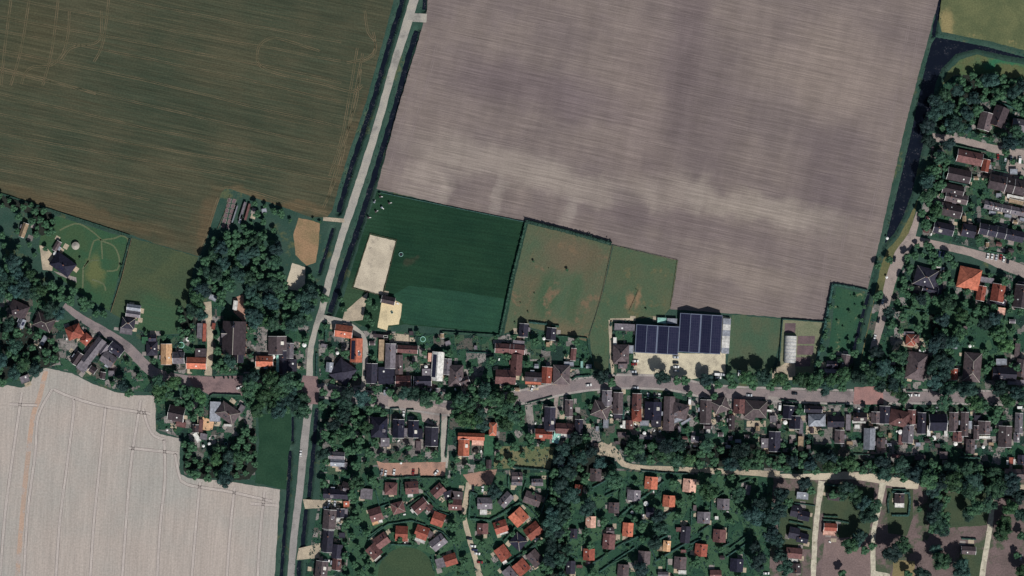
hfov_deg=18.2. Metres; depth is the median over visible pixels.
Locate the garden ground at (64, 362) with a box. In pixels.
[0,299,152,391]
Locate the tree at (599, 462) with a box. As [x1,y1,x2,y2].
[593,457,607,468]
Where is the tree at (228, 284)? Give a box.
[221,276,236,293]
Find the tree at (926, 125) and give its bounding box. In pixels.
[919,119,935,133]
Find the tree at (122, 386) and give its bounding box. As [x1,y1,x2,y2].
[115,379,128,392]
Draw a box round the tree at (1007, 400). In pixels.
[999,392,1016,409]
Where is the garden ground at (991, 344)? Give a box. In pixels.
[906,299,1012,373]
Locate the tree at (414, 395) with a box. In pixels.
[406,386,420,400]
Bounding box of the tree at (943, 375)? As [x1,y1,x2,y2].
[937,366,950,381]
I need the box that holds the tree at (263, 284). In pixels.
[257,280,268,290]
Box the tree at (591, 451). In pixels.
[585,444,596,457]
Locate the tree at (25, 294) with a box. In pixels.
[17,287,32,300]
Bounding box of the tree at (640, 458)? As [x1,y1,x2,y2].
[633,451,646,464]
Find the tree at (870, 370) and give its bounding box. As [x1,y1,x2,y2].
[863,363,878,376]
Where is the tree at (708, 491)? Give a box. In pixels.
[698,480,719,501]
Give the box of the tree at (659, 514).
[651,509,666,522]
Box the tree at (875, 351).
[868,345,883,358]
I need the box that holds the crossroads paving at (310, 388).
[299,375,318,403]
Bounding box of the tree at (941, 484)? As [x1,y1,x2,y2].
[936,473,947,489]
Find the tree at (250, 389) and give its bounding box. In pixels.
[238,378,258,398]
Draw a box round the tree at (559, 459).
[553,452,565,465]
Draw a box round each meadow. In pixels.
[111,238,197,334]
[255,414,290,489]
[494,446,553,468]
[727,315,780,372]
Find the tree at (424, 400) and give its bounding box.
[418,391,432,408]
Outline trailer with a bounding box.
[233,300,237,309]
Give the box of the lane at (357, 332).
[321,315,367,391]
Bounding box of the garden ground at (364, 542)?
[346,472,550,575]
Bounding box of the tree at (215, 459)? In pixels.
[209,452,221,466]
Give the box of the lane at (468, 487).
[462,482,482,575]
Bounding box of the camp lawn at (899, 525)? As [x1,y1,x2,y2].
[886,488,912,535]
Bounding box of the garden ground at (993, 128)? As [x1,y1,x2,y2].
[939,75,1023,149]
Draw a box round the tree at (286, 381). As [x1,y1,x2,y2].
[278,371,296,393]
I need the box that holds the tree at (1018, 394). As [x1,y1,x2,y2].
[1008,386,1023,403]
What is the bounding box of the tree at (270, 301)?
[261,294,278,309]
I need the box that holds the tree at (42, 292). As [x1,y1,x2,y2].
[35,284,47,296]
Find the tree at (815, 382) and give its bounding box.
[805,372,824,391]
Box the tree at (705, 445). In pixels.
[699,437,714,452]
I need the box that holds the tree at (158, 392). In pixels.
[152,383,167,400]
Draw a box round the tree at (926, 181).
[919,173,934,189]
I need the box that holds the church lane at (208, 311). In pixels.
[204,301,212,375]
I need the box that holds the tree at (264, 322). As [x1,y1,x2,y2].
[258,314,270,327]
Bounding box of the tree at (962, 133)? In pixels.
[956,123,967,135]
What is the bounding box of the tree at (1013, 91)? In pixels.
[1006,85,1021,99]
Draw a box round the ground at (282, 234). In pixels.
[0,0,1023,575]
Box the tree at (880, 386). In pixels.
[873,380,886,392]
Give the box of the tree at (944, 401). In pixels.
[936,394,952,409]
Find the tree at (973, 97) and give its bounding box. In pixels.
[965,91,981,104]
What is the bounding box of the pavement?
[319,374,1022,415]
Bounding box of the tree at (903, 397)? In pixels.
[895,391,909,404]
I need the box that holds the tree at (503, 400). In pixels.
[496,393,507,404]
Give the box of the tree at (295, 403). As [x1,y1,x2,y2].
[289,397,300,411]
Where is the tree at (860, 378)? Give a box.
[851,370,868,386]
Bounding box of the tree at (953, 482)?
[942,471,962,492]
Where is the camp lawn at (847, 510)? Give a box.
[823,483,874,537]
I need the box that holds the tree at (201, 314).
[195,308,207,320]
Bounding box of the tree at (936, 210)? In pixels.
[929,205,942,217]
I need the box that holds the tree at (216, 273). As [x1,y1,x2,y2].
[211,265,222,281]
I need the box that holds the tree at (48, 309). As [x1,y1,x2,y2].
[40,301,59,320]
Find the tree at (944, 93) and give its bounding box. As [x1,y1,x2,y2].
[937,87,951,101]
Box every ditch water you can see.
[279,451,291,575]
[291,417,293,441]
[296,561,300,575]
[300,510,307,547]
[307,408,318,496]
[318,228,333,272]
[327,30,418,312]
[336,0,403,212]
[422,0,425,9]
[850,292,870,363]
[932,0,940,34]
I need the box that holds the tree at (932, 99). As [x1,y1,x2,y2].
[927,94,940,106]
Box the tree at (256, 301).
[251,292,263,308]
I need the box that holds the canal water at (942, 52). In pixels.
[869,34,1023,292]
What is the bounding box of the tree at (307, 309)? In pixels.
[299,300,314,314]
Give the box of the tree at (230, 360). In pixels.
[223,352,236,369]
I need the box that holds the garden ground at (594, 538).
[565,470,772,575]
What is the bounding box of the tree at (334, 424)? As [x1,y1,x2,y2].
[326,419,340,429]
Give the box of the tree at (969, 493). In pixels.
[961,483,977,499]
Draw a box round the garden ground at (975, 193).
[922,145,1023,264]
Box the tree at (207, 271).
[203,264,212,278]
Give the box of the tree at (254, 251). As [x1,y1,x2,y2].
[247,245,259,257]
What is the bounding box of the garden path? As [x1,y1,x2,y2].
[60,223,128,290]
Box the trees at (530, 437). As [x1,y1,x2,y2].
[0,71,1023,575]
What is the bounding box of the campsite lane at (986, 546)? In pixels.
[979,500,994,575]
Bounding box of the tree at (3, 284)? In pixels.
[0,280,7,289]
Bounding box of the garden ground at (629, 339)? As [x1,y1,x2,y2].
[612,321,634,373]
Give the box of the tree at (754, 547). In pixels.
[749,539,761,553]
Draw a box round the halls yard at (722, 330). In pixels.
[720,316,730,353]
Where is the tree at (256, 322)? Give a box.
[246,312,262,329]
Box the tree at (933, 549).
[929,544,942,554]
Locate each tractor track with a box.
[0,0,376,254]
[0,30,339,102]
[0,50,341,127]
[0,70,339,148]
[0,113,340,181]
[0,132,242,179]
[0,154,179,189]
[0,389,276,575]
[1,169,147,200]
[2,16,339,83]
[2,93,340,167]
[18,0,338,61]
[124,0,339,42]
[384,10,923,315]
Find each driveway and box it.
[39,245,52,270]
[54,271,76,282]
[201,416,213,430]
[297,543,320,559]
[303,499,343,508]
[343,293,367,320]
[525,404,534,433]
[554,397,558,418]
[768,396,779,426]
[1003,160,1023,180]
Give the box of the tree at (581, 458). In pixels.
[575,450,587,464]
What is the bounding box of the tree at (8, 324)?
[3,316,14,332]
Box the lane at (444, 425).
[441,417,448,467]
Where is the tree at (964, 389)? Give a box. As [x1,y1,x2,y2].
[955,381,978,397]
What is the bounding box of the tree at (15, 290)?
[8,283,22,298]
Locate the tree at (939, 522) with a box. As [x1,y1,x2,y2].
[931,512,946,528]
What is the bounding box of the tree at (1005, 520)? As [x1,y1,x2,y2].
[996,515,1011,527]
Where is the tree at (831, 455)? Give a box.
[826,449,838,462]
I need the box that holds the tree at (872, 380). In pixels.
[864,375,876,386]
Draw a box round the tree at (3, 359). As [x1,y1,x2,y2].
[0,353,7,369]
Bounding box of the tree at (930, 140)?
[921,133,936,147]
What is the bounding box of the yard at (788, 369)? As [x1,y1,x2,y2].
[772,363,794,379]
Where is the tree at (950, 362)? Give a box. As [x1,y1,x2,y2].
[937,356,956,371]
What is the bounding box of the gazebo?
[72,242,79,249]
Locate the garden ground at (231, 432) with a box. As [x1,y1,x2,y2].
[157,396,255,479]
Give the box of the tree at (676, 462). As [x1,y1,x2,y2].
[668,454,685,471]
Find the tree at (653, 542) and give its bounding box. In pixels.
[647,534,662,549]
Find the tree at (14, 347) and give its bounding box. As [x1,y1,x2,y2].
[7,338,23,355]
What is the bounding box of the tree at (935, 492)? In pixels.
[924,486,940,498]
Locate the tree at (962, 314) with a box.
[954,307,968,320]
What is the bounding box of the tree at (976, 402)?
[964,395,983,412]
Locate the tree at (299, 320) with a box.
[293,315,307,327]
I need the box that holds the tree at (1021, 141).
[1017,135,1023,147]
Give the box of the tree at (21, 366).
[15,358,30,372]
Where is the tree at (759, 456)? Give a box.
[751,449,766,462]
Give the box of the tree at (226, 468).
[219,463,232,474]
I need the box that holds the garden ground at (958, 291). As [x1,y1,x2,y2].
[859,267,1023,391]
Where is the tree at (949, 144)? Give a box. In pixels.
[943,138,956,151]
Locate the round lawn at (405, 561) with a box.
[378,547,434,575]
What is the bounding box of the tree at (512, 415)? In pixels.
[507,408,520,423]
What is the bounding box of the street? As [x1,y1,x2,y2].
[63,303,1018,413]
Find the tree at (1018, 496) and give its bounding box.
[1012,490,1023,505]
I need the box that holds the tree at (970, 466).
[961,460,977,476]
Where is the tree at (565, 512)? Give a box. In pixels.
[559,507,571,519]
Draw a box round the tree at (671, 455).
[662,451,675,463]
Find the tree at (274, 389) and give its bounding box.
[270,383,288,398]
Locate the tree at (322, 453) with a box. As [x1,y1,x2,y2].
[315,448,329,459]
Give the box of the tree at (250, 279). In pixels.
[243,271,256,286]
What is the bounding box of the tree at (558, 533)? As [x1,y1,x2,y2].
[554,528,565,538]
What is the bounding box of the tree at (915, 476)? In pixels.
[906,465,922,483]
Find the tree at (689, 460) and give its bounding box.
[681,454,695,465]
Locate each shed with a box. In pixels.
[100,372,105,379]
[108,371,114,375]
[209,295,216,300]
[244,204,250,219]
[339,533,344,537]
[344,501,348,506]
[404,428,407,436]
[414,538,424,543]
[428,353,431,361]
[480,510,486,514]
[561,434,570,437]
[613,337,616,344]
[629,345,633,352]
[678,570,685,573]
[892,454,900,457]
[895,503,903,507]
[927,425,930,435]
[979,436,989,438]
[1010,169,1017,173]
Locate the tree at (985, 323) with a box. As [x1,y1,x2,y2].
[975,316,991,330]
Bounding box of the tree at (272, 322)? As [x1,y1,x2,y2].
[264,316,279,331]
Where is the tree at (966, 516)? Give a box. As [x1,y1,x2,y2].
[962,505,973,522]
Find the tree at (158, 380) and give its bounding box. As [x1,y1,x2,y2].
[152,374,164,386]
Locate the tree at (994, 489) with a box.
[984,476,1007,499]
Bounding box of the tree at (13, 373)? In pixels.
[7,364,20,379]
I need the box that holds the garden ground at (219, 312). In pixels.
[140,300,308,375]
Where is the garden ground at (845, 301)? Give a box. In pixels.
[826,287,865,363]
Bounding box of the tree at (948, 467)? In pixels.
[942,462,959,474]
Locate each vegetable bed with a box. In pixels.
[785,323,795,332]
[795,357,810,366]
[797,336,814,343]
[797,346,813,354]
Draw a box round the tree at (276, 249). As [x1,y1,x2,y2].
[269,240,282,255]
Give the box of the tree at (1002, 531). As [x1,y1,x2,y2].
[993,524,1012,542]
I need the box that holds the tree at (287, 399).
[278,393,293,406]
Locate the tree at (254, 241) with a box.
[248,236,261,246]
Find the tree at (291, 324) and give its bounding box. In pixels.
[285,318,297,330]
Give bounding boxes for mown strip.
[391,286,510,332]
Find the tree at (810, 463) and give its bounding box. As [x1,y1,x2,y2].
[803,455,817,469]
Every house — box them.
[7,299,29,318]
[16,318,25,328]
[19,222,28,237]
[20,374,29,383]
[33,312,54,332]
[39,335,47,345]
[49,251,76,277]
[52,240,61,251]
[65,323,82,340]
[70,351,82,365]
[76,360,88,372]
[79,333,91,345]
[81,336,106,364]
[88,365,97,374]
[99,343,108,354]
[99,351,117,367]
[108,341,124,357]
[120,327,132,334]
[121,317,135,329]
[126,304,140,311]
[126,310,140,317]
[142,337,147,343]
[146,341,157,355]
[148,335,156,340]
[159,344,171,364]
[167,405,184,422]
[172,350,184,363]
[176,421,185,427]
[186,357,206,368]
[192,424,198,432]
[193,433,200,442]
[195,349,206,356]
[197,323,202,337]
[199,420,203,431]
[200,433,207,439]
[202,324,206,340]
[209,402,220,421]
[215,401,240,424]
[238,404,244,413]
[239,202,246,218]
[255,356,273,368]
[268,336,286,354]
[276,355,278,371]
[279,351,286,374]
[286,343,293,358]
[287,359,296,371]
[315,560,328,575]
[321,530,333,552]
[322,509,336,529]
[323,487,347,499]
[326,362,332,371]
[328,450,344,459]
[329,358,356,385]
[330,459,344,466]
[330,558,341,570]
[331,544,343,558]
[334,323,353,338]
[336,509,344,517]
[338,462,346,469]
[340,481,353,492]
[349,338,362,362]
[366,363,377,383]
[371,417,387,437]
[373,334,387,337]
[378,340,383,360]
[378,367,394,383]
[381,295,395,304]
[381,438,389,446]
[385,343,395,368]
[392,419,404,437]
[395,355,402,373]
[395,376,411,385]
[397,345,417,353]
[408,420,418,437]
[413,376,431,387]
[416,441,420,450]
[418,429,422,438]
[422,369,430,375]
[425,427,437,446]
[431,351,443,380]
[443,358,451,374]
[448,365,462,385]
[458,433,484,440]
[458,439,469,456]
[460,375,469,386]
[472,440,483,445]
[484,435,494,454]
[486,460,491,468]
[489,422,496,435]
[495,343,513,353]
[495,369,515,385]
[509,354,522,375]
[510,344,524,354]
[513,340,524,344]
[518,323,529,336]
[525,370,541,381]
[525,382,540,384]
[535,429,552,440]
[541,366,551,383]
[542,407,555,430]
[546,327,556,340]
[552,432,560,443]
[553,365,569,384]
[555,423,573,433]
[565,399,572,416]
[570,348,576,360]
[574,419,582,434]
[590,400,611,419]
[602,390,612,406]
[603,419,608,427]
[611,392,622,413]
[613,345,628,363]
[614,323,634,330]
[614,414,621,418]
[618,362,626,368]
[618,432,625,436]
[626,420,632,428]
[632,393,641,410]
[632,408,641,421]
[639,434,651,439]
[640,421,648,425]
[644,401,662,419]
[651,420,660,426]
[657,318,665,322]
[663,396,674,430]
[667,318,676,323]
[672,402,689,419]
[674,418,682,422]
[691,436,698,442]
[698,399,711,423]
[704,423,711,428]
[711,396,729,414]
[727,415,734,429]
[733,399,744,413]
[744,400,767,417]
[761,438,767,447]
[768,431,781,451]
[770,416,776,421]
[782,405,793,418]
[789,416,801,428]
[798,436,803,450]
[799,421,803,433]
[804,405,822,413]
[808,414,825,426]
[824,368,837,376]
[826,361,838,367]
[827,416,844,428]
[834,430,845,443]
[839,354,849,369]
[846,414,850,429]
[853,413,866,421]
[863,428,876,449]
[869,411,879,423]
[877,406,889,423]
[877,438,886,447]
[889,408,909,426]
[898,435,902,444]
[900,425,913,442]
[904,351,928,381]
[905,334,915,345]
[908,409,915,424]
[913,265,938,287]
[914,335,918,342]
[915,412,925,433]
[915,456,924,459]
[922,286,938,294]
[929,414,947,430]
[932,221,954,235]
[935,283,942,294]
[940,452,947,458]
[941,183,964,195]
[941,202,962,218]
[944,192,967,204]
[946,167,971,183]
[948,412,957,431]
[950,369,957,379]
[953,431,963,441]
[956,149,983,166]
[956,266,981,290]
[958,412,968,435]
[961,223,976,237]
[962,352,982,382]
[966,439,976,453]
[973,425,978,439]
[974,415,981,420]
[975,285,986,301]
[977,111,992,131]
[978,223,988,235]
[978,421,991,434]
[980,277,993,283]
[981,159,990,172]
[984,200,993,209]
[987,174,998,189]
[987,225,997,236]
[990,105,1009,127]
[990,283,1005,302]
[990,300,1005,305]
[992,202,1002,211]
[992,365,1016,380]
[996,176,1006,191]
[996,227,1006,238]
[996,359,1006,364]
[997,307,1005,314]
[998,426,1011,447]
[1001,204,1011,213]
[1004,177,1015,193]
[1005,229,1015,240]
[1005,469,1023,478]
[1007,194,1023,200]
[1007,380,1023,384]
[1009,197,1023,204]
[1010,206,1019,215]
[1011,118,1023,132]
[1012,284,1023,307]
[1013,179,1023,194]
[1013,433,1019,441]
[1014,230,1023,242]
[1014,343,1020,356]
[1014,413,1022,433]
[1016,358,1023,376]
[1017,455,1023,464]
[1019,208,1023,216]
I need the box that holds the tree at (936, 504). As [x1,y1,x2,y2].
[929,498,943,512]
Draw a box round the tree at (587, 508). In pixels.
[578,497,596,517]
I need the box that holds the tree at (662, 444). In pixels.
[658,439,676,456]
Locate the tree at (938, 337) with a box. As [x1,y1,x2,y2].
[931,333,947,350]
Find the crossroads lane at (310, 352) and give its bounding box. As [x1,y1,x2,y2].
[306,312,323,375]
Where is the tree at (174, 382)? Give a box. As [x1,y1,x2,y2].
[166,375,181,389]
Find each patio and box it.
[256,327,267,351]
[341,341,349,358]
[389,333,408,343]
[747,421,765,426]
[806,426,820,433]
[892,338,926,349]
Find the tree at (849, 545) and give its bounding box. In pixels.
[841,538,858,553]
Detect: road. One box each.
[287,404,312,575]
[318,0,417,312]
[870,212,919,348]
[906,234,1023,277]
[933,133,1023,159]
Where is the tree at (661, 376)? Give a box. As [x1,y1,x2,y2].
[654,370,671,384]
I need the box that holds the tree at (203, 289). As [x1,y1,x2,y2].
[192,282,211,297]
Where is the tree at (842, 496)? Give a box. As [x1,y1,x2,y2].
[836,487,848,501]
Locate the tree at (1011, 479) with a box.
[1001,469,1020,495]
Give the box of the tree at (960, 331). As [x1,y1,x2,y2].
[952,325,967,339]
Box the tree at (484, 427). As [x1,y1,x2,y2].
[476,418,490,432]
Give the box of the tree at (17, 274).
[10,267,23,279]
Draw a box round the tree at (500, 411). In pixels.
[494,403,508,416]
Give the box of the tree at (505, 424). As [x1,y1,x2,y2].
[497,416,514,432]
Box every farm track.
[608,320,614,379]
[610,318,635,321]
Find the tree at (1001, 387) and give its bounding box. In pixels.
[991,380,1009,397]
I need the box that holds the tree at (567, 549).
[561,543,572,556]
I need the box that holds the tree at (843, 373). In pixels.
[836,366,851,381]
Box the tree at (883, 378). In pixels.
[876,373,888,381]
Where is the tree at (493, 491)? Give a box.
[486,483,502,500]
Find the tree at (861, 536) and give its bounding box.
[856,527,867,541]
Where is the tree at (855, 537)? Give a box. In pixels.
[850,533,861,547]
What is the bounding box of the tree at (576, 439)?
[570,431,582,446]
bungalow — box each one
[360,488,372,499]
[365,543,382,559]
[368,506,383,522]
[373,532,390,548]
[384,482,396,494]
[391,501,405,514]
[395,526,407,540]
[405,481,418,493]
[411,497,428,514]
[414,524,429,540]
[425,503,433,511]
[428,531,433,537]
[429,533,447,551]
[430,482,446,498]
[430,511,445,527]
[435,557,445,568]
[443,490,454,499]
[443,552,457,566]
[448,499,461,510]
[450,491,462,500]
[477,498,491,508]
[477,523,487,533]
[493,519,508,534]
[494,544,511,561]
[497,491,513,508]
[501,566,516,575]
[508,507,528,527]
[509,532,527,550]
[512,472,522,479]
[512,479,521,485]
[512,558,530,575]
[523,490,541,506]
[523,521,542,540]
[525,549,542,568]
[532,479,542,485]
[566,561,575,573]
[570,529,577,538]
[575,484,582,495]
[583,549,594,560]
[585,516,595,527]
[590,468,601,480]
[602,534,615,549]
[606,527,613,533]
[608,502,618,512]
[617,564,629,575]
[622,522,633,536]
[627,490,640,500]
[638,551,650,564]
[644,476,657,489]
[646,507,654,516]
[658,572,668,575]
[662,495,675,506]
[663,541,670,551]
[674,556,686,569]
[680,526,690,542]
[682,478,696,492]
[694,543,707,556]
[697,512,709,523]
[710,570,721,575]
[713,529,725,542]
[717,498,729,509]
[730,558,743,571]
[745,485,750,494]
[786,547,801,558]
[788,526,799,538]
[790,505,801,517]
[791,563,800,572]
[796,492,807,499]
[796,533,808,543]
[797,510,809,521]
[823,530,835,535]
[824,523,837,531]
[827,489,839,500]
[894,493,904,503]
[961,546,975,554]
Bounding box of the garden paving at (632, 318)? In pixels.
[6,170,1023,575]
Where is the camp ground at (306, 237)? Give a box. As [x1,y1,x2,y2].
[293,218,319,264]
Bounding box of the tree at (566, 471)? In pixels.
[557,464,577,481]
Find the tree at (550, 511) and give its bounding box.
[545,506,559,519]
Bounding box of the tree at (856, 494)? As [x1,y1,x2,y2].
[847,485,863,504]
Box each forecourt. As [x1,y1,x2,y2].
[233,295,244,321]
[388,399,452,425]
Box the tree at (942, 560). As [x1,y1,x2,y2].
[932,552,951,570]
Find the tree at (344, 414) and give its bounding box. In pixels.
[336,408,350,422]
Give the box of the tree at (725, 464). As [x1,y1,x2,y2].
[721,457,736,471]
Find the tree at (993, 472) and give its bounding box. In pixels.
[985,466,1001,480]
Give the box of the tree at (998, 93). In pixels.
[990,87,1006,100]
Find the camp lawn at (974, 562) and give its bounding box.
[959,549,983,575]
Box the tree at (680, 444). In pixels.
[672,437,686,451]
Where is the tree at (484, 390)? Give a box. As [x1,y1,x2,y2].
[478,382,491,399]
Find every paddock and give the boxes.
[504,224,611,340]
[589,246,677,370]
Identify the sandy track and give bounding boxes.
[605,443,779,477]
[780,472,918,488]
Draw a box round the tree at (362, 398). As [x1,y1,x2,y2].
[353,389,371,407]
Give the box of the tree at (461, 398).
[454,391,469,405]
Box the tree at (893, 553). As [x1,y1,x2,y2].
[881,543,903,562]
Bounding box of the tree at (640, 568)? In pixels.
[631,561,648,575]
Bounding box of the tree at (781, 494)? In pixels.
[773,486,790,502]
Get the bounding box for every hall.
[635,324,678,354]
[678,313,722,353]
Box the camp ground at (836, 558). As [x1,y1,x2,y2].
[821,536,870,575]
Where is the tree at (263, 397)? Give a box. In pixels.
[256,390,271,405]
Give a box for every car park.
[377,461,445,475]
[464,469,496,485]
[982,253,1004,265]
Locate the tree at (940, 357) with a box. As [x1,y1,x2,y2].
[934,349,948,361]
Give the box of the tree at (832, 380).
[825,373,839,387]
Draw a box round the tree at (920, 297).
[915,292,926,305]
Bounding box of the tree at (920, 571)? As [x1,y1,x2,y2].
[913,566,931,575]
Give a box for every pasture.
[335,191,523,333]
[939,0,1023,49]
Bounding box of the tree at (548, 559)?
[542,552,556,569]
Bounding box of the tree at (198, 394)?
[193,387,206,403]
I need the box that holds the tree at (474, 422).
[466,413,482,428]
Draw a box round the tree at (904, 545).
[895,535,910,554]
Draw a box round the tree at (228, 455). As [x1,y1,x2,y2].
[222,450,234,463]
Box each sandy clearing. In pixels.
[594,442,612,456]
[874,571,889,575]
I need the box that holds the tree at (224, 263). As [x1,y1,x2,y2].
[216,256,230,271]
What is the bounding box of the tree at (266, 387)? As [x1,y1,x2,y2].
[264,383,278,396]
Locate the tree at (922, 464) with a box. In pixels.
[914,459,927,469]
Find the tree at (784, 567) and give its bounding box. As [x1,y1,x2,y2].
[776,559,793,575]
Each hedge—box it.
[2,193,129,235]
[119,239,129,276]
[209,394,240,416]
[315,353,317,375]
[324,321,327,341]
[368,520,426,539]
[375,490,389,506]
[379,192,524,221]
[386,476,416,478]
[389,408,399,426]
[389,543,412,545]
[420,476,439,478]
[430,526,458,565]
[433,507,450,515]
[438,415,441,450]
[442,331,498,335]
[445,418,449,457]
[466,351,490,353]
[467,492,519,521]
[499,222,526,333]
[504,545,535,565]
[513,466,551,471]
[520,502,537,517]
[526,220,611,245]
[529,321,547,324]
[547,475,548,489]
[559,335,586,338]
[571,367,591,369]
[571,374,591,380]
[586,558,600,566]
[587,338,593,363]
[599,547,634,571]
[600,537,632,558]
[609,556,627,564]
[619,492,620,507]
[621,480,663,514]
[625,534,639,543]
[641,470,687,473]
[655,543,686,561]
[726,543,746,556]
[743,551,751,568]
[773,318,782,372]
[783,318,823,322]
[789,520,803,524]
[813,285,833,367]
[823,519,848,523]
[834,283,868,291]
[853,453,883,455]
[886,493,890,513]
[891,491,910,516]
[906,390,922,391]
[949,180,969,185]
[955,144,986,152]
[959,456,980,458]
[971,131,989,136]
[991,98,1015,109]
[1004,290,1012,317]
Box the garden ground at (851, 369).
[820,364,852,378]
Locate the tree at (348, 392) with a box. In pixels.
[340,386,353,401]
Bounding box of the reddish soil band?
[15,371,47,575]
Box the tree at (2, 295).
[0,286,5,302]
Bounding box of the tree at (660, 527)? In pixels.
[651,521,669,533]
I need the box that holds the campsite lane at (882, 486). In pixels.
[870,482,886,575]
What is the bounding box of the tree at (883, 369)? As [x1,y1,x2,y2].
[874,359,894,377]
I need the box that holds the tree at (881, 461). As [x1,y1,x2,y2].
[874,455,891,469]
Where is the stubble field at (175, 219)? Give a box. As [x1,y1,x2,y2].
[0,0,392,255]
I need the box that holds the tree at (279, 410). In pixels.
[270,400,286,418]
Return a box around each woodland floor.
[0,196,54,235]
[0,322,59,378]
[179,305,195,340]
[182,427,256,479]
[548,483,565,575]
[551,436,612,502]
[618,442,1013,498]
[929,314,949,383]
[933,73,1015,131]
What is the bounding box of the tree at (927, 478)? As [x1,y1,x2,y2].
[920,469,938,489]
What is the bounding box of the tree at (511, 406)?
[501,402,519,411]
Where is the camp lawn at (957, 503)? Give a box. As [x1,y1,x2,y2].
[941,491,988,527]
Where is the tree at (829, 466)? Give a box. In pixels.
[822,460,836,473]
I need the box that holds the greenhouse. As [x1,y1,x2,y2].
[784,336,796,362]
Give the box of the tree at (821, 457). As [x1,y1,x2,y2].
[815,452,827,463]
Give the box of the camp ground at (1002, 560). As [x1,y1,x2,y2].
[769,477,1023,575]
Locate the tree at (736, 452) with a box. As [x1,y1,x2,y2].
[728,443,752,458]
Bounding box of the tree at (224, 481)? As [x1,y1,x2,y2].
[215,474,234,488]
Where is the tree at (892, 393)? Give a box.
[885,386,902,396]
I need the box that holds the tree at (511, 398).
[506,391,517,403]
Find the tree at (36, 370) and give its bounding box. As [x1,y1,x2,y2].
[28,362,42,377]
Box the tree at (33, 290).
[30,285,40,300]
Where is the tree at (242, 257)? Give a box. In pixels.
[236,249,248,266]
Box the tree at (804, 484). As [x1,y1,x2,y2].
[795,476,812,491]
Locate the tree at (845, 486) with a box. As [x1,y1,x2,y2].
[839,480,855,492]
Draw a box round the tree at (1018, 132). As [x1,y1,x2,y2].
[1010,124,1022,138]
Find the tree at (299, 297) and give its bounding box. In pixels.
[295,292,310,306]
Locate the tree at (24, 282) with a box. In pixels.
[18,276,30,289]
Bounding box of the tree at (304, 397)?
[297,391,310,403]
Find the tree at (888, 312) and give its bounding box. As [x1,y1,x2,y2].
[881,306,895,317]
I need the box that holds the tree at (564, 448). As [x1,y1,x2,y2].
[555,442,570,456]
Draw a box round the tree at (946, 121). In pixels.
[943,117,950,132]
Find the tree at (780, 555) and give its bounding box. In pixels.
[773,548,787,561]
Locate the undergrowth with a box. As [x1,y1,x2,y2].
[0,77,1023,575]
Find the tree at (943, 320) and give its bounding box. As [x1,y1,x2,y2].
[935,313,949,326]
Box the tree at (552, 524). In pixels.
[541,515,561,532]
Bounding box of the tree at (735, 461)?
[729,458,744,470]
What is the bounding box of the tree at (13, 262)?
[4,253,22,272]
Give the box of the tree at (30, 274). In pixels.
[24,269,36,281]
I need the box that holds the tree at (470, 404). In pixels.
[464,397,477,413]
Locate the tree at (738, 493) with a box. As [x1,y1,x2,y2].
[730,486,745,504]
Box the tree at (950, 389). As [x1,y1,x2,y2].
[939,384,956,396]
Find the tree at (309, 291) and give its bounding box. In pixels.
[302,283,318,299]
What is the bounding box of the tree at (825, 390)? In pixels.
[819,379,835,395]
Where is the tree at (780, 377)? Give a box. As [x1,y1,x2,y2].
[772,371,788,386]
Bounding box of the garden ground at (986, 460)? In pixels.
[305,389,1023,575]
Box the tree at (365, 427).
[358,421,373,434]
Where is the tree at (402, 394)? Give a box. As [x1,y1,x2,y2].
[396,385,412,399]
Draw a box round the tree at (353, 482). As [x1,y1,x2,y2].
[349,476,364,490]
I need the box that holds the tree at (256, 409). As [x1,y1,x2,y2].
[249,403,263,417]
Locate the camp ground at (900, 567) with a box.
[892,560,914,575]
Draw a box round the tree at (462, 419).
[454,411,471,426]
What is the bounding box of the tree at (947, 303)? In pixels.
[940,294,957,312]
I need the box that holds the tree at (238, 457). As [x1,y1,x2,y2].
[232,449,245,464]
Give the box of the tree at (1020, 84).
[1016,80,1023,91]
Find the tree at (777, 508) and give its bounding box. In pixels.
[767,500,787,520]
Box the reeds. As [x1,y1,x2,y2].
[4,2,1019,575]
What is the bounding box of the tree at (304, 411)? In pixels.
[292,403,312,419]
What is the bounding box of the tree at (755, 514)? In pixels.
[741,504,765,526]
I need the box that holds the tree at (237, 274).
[229,266,245,283]
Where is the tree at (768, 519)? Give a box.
[763,511,780,526]
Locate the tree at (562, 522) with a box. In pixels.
[558,516,566,525]
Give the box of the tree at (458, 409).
[450,402,465,413]
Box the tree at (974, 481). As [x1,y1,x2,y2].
[960,473,985,491]
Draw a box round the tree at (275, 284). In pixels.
[267,277,283,293]
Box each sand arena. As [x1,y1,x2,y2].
[287,263,305,290]
[354,235,395,294]
[378,301,401,329]
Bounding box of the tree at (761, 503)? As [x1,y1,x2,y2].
[751,496,768,509]
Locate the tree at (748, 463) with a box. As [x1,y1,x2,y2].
[737,456,757,471]
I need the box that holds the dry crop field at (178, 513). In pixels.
[0,368,279,575]
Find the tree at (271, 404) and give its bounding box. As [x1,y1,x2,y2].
[265,400,276,413]
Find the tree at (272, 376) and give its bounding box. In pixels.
[264,370,279,385]
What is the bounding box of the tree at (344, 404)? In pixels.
[335,397,352,410]
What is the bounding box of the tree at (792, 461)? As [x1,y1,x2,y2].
[786,455,798,468]
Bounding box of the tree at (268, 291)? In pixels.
[260,287,275,298]
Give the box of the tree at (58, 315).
[53,307,65,320]
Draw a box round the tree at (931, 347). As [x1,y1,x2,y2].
[927,339,940,353]
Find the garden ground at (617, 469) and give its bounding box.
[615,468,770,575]
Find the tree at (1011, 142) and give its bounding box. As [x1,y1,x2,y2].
[1000,133,1018,150]
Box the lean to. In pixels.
[721,318,730,353]
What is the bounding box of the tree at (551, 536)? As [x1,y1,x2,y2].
[545,528,555,541]
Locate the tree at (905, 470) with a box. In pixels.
[901,463,914,477]

